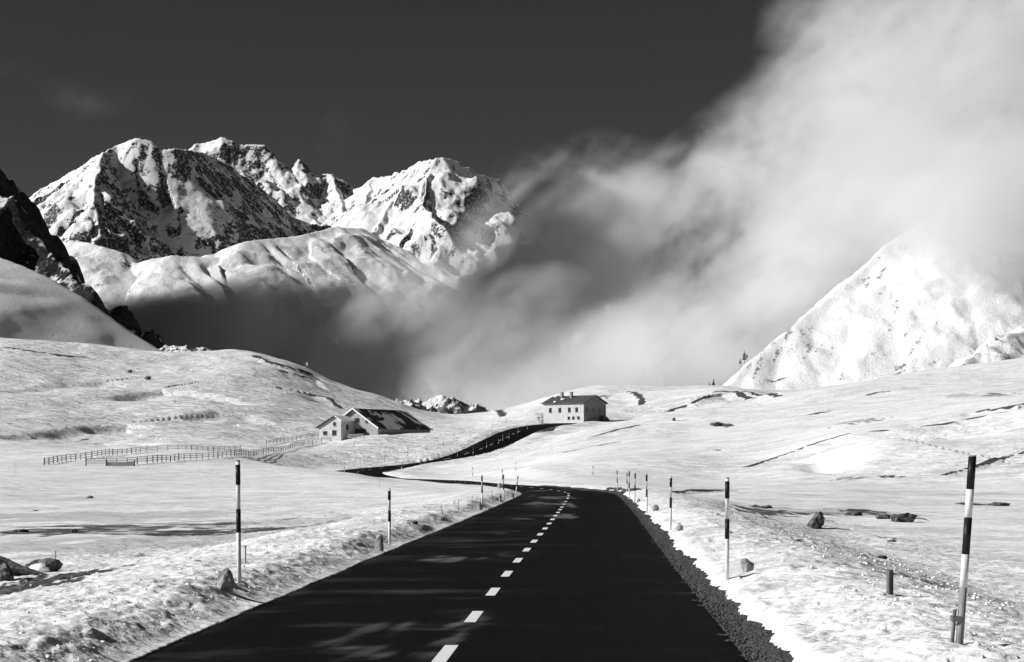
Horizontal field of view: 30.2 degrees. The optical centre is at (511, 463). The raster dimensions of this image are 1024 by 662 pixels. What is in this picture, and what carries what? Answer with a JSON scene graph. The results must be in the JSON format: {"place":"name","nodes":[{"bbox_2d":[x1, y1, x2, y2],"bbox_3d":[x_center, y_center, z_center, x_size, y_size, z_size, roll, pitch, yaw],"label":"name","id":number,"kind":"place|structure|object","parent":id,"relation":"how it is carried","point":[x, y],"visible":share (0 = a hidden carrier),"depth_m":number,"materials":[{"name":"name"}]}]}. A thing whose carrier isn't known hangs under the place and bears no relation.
{"place":"outdoors","nodes":[
{"label":"outdoors","id":0,"kind":"place"},
{"bbox_2d":[0,258,160,350],"bbox_3d":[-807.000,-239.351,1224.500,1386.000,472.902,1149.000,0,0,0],"label":"hill","id":1,"kind":"structure","parent":0,"point":[34,305],"depth_m":1238.71,"materials":[{"name":"white snow"}]},
{"bbox_2d":[0,169,163,348],"bbox_3d":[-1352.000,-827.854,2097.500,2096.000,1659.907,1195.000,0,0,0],"label":"rocky ridge","id":2,"kind":"structure","parent":0,"point":[28,240],"depth_m":1979.46,"materials":[{"name":"black stone"}]},
{"bbox_2d":[160,345,211,351],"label":"snowy hump","id":3,"kind":"object","parent":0,"point":[185,348],"visible":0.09,"depth_m":1464.08,"materials":[{"name":"white snow"}]},
{"bbox_2d":[29,137,664,409],"bbox_3d":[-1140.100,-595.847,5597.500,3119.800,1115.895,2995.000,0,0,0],"label":"mountain range","id":4,"kind":"structure","parent":0,"point":[425,281],"depth_m":5257.44,"materials":[{"name":"white snow"}]},
{"bbox_2d":[135,423,747,661],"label":"road","id":5,"kind":"structure","parent":0,"point":[542,574],"depth_m":28.84,"materials":[{"name":"black asphalt"}]},
{"bbox_2d":[396,395,495,413],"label":"snowy knoll","id":6,"kind":"structure","parent":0,"point":[444,404],"depth_m":1271.23,"materials":[{"name":"white snow"}]},
{"bbox_2d":[0,337,1023,661],"bbox_3d":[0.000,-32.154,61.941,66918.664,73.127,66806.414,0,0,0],"label":"ground","id":7,"kind":"structure","parent":0,"point":[874,447],"depth_m":186.35,"materials":[{"name":"white snow"}]},
{"bbox_2d":[0,563,14,581],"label":"rock","id":8,"kind":"object","parent":7,"relation":"on","point":[6,573],"visible":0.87,"depth_m":38.27,"materials":[{"name":"grey stone"}]},
{"bbox_2d":[13,529,28,531],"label":"rock","id":9,"kind":"object","parent":7,"relation":"on","point":[19,530],"visible":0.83,"depth_m":86.59,"materials":[{"name":"grey stone"}]},
{"bbox_2d":[0,556,48,575],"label":"rock","id":10,"kind":"object","parent":7,"relation":"on","point":[18,569],"visible":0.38,"depth_m":40.49,"materials":[{"name":"grey stone"}]},
{"bbox_2d":[25,558,62,571],"bbox_3d":[-11.182,2.449,45.224,0.894,0.423,0.653,0,0,0],"label":"boulder","id":11,"kind":"object","parent":7,"relation":"on","point":[48,565],"visible":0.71,"depth_m":45.06,"materials":[{"name":"grey stone"}]},
{"bbox_2d":[106,460,134,465],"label":"feed trough","id":12,"kind":"object","parent":7,"relation":"on","point":[120,463],"visible":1,"depth_m":327.01,"materials":[{"name":"grey wood"}]},
{"bbox_2d":[44,445,240,464],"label":"timber fence","id":13,"kind":"object","parent":7,"relation":"on","point":[112,453],"visible":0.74,"depth_m":402.16,"materials":[{"name":"grey wood"}]},
{"bbox_2d":[85,434,363,465],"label":"timber fence","id":14,"kind":"object","parent":7,"relation":"on","point":[230,452],"visible":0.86,"depth_m":396.85,"materials":[{"name":"grey wood"}]},
{"bbox_2d":[217,568,234,591],"bbox_3d":[-4.313,1.771,28.611,0.279,0.420,0.189,0,0,0],"label":"marker stone","id":15,"kind":"object","parent":7,"relation":"on","point":[225,581],"visible":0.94,"depth_m":28.55,"materials":[{"name":"stone"}]},
{"bbox_2d":[236,460,240,582],"bbox_3d":[-4.367,1.065,30.313,0.076,2.252,0.077,-1,0,-6],"label":"snow pole","id":16,"kind":"object","parent":7,"relation":"on","point":[238,526],"visible":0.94,"depth_m":30.28,"materials":[{"name":"black paint"}]},
{"bbox_2d":[266,434,318,443],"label":"timber fence","id":17,"kind":"object","parent":7,"relation":"on","point":[286,437],"visible":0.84,"depth_m":545.05,"materials":[{"name":"grey wood"}]},
{"bbox_2d":[315,408,432,441],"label":"barn","id":18,"kind":"structure","parent":7,"relation":"on","point":[357,421],"depth_m":551.80,"materials":[{"name":"paint"}]},
{"bbox_2d":[355,429,365,435],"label":"barn door","id":19,"kind":"structure","parent":18,"relation":"in","point":[357,431],"depth_m":551.13,"materials":[{"name":"grey wood"}]},
{"bbox_2d":[374,533,383,550],"bbox_3d":[-3.198,1.934,45.627,0.223,0.530,0.149,0,0,0],"label":"marker stone","id":20,"kind":"object","parent":7,"relation":"on","point":[378,545],"visible":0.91,"depth_m":45.58,"materials":[{"name":"stone"}]},
{"bbox_2d":[388,489,390,544],"bbox_3d":[-3.141,1.458,48.675,0.077,1.647,0.075,0,1,15],"label":"snow pole","id":21,"kind":"object","parent":7,"relation":"on","point":[389,516],"visible":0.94,"depth_m":48.65,"materials":[{"name":"black paint"}]},
{"bbox_2d":[481,475,482,504],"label":"snow pole","id":22,"kind":"object","parent":7,"relation":"on","point":[482,489],"visible":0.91,"depth_m":90.11,"materials":[{"name":"black paint"}]},
{"bbox_2d":[0,498,1023,661],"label":"snow clods","id":23,"kind":"object","parent":7,"relation":"on","point":[976,643],"visible":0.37,"depth_m":31.04,"materials":[{"name":"white snow"}]},
{"bbox_2d":[541,392,609,422],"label":"house","id":24,"kind":"structure","parent":7,"relation":"on","point":[562,408],"depth_m":627.60,"materials":[{"name":"paint"}]},
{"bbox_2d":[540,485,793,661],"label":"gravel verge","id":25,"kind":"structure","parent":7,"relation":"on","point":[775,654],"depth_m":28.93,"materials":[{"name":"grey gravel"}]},
{"bbox_2d":[629,470,629,499],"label":"snow pole","id":26,"kind":"object","parent":25,"relation":"on","point":[629,484],"visible":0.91,"depth_m":110.32,"materials":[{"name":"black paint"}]},
{"bbox_2d":[634,472,635,502],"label":"snow pole","id":27,"kind":"object","parent":25,"relation":"on","point":[634,486],"visible":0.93,"depth_m":99.44,"materials":[{"name":"black paint"}]},
{"bbox_2d":[646,473,647,513],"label":"snow pole","id":28,"kind":"object","parent":25,"relation":"on","point":[646,493],"visible":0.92,"depth_m":77.78,"materials":[{"name":"black paint"}]},
{"bbox_2d":[652,505,658,511],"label":"marker stone","id":29,"kind":"object","parent":25,"relation":"on","point":[655,508],"visible":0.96,"depth_m":76.50,"materials":[{"name":"stone"}]},
{"bbox_2d":[669,476,671,530],"bbox_3d":[4.812,1.306,57.537,0.075,1.872,0.077,1,0,-26],"label":"snow pole","id":30,"kind":"object","parent":25,"relation":"on","point":[670,516],"visible":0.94,"depth_m":57.51,"materials":[{"name":"black paint"}]},
{"bbox_2d":[676,523,682,530],"bbox_3d":[4.968,1.896,56.227,0.209,0.316,0.143,0,0,20],"label":"marker stone","id":31,"kind":"object","parent":25,"relation":"on","point":[679,526],"visible":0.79,"depth_m":56.18,"materials":[{"name":"stone"}]},
{"bbox_2d":[725,477,729,580],"bbox_3d":[3.654,1.245,32.227,0.077,2.031,0.075,0,0,34],"label":"snow pole","id":32,"kind":"object","parent":25,"relation":"on","point":[727,489],"visible":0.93,"depth_m":32.20,"materials":[{"name":"white paint"}]},
{"bbox_2d":[740,558,753,572],"bbox_3d":[4.118,1.803,33.202,0.246,0.313,0.155,0,0,0],"label":"marker stone","id":33,"kind":"object","parent":25,"relation":"on","point":[747,565],"visible":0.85,"depth_m":33.16,"materials":[{"name":"stone"}]},
{"bbox_2d":[710,422,721,425],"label":"rock","id":34,"kind":"object","parent":7,"relation":"on","point":[716,424],"visible":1,"depth_m":471.25,"materials":[{"name":"grey stone"}]},
{"bbox_2d":[759,505,772,507],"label":"rock","id":35,"kind":"object","parent":7,"relation":"on","point":[767,506],"visible":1,"depth_m":124.06,"materials":[{"name":"grey stone"}]},
{"bbox_2d":[807,511,824,528],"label":"boulder","id":36,"kind":"object","parent":7,"relation":"on","point":[817,520],"visible":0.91,"depth_m":90.31,"materials":[{"name":"grey stone"}]},
{"bbox_2d":[845,511,862,515],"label":"rock","id":37,"kind":"object","parent":7,"relation":"on","point":[854,513],"visible":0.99,"depth_m":112.31,"materials":[{"name":"grey stone"}]},
{"bbox_2d":[876,554,887,558],"bbox_3d":[11.115,2.808,57.037,0.344,0.169,0.250,0,0,0],"label":"rock","id":38,"kind":"object","parent":7,"relation":"on","point":[882,556],"visible":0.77,"depth_m":56.95,"materials":[{"name":"grey stone"}]},
{"bbox_2d":[875,514,889,518],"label":"rock","id":39,"kind":"object","parent":7,"relation":"on","point":[882,516],"visible":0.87,"depth_m":106.66,"materials":[{"name":"grey stone"}]},
{"bbox_2d":[886,570,892,594],"bbox_3d":[5.073,1.687,25.477,0.075,0.528,0.075,0,0,-17],"label":"post","id":40,"kind":"object","parent":7,"relation":"on","point":[889,582],"visible":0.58,"depth_m":25.44,"materials":[{"name":"grey wood"}]},
{"bbox_2d":[890,512,916,521],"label":"rock","id":41,"kind":"object","parent":7,"relation":"on","point":[906,517],"visible":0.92,"depth_m":101.37,"materials":[{"name":"grey stone"}]},
{"bbox_2d":[950,455,975,644],"bbox_3d":[4.280,0.938,18.055,0.134,2.048,0.088,4,0,0],"label":"snow pole","id":42,"kind":"object","parent":7,"relation":"on","point":[959,619],"visible":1,"depth_m":18.02,"materials":[{"name":"paint"}]},
{"bbox_2d":[988,502,1009,505],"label":"rock","id":43,"kind":"object","parent":7,"relation":"on","point":[999,504],"visible":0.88,"depth_m":132.42,"materials":[{"name":"grey stone"}]},
{"bbox_2d":[0,0,1023,385],"label":"sky","id":44,"kind":"structure","parent":0,"point":[725,166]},
{"bbox_2d":[722,176,1023,389],"bbox_3d":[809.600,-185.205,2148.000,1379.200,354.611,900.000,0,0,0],"label":"mountain","id":45,"kind":"structure","parent":0,"point":[942,287],"depth_m":1976.47,"materials":[{"name":"white snow"}]},
{"bbox_2d":[949,325,1023,366],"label":"rocky spur","id":46,"kind":"structure","parent":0,"point":[997,347],"depth_m":1231.01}
]}

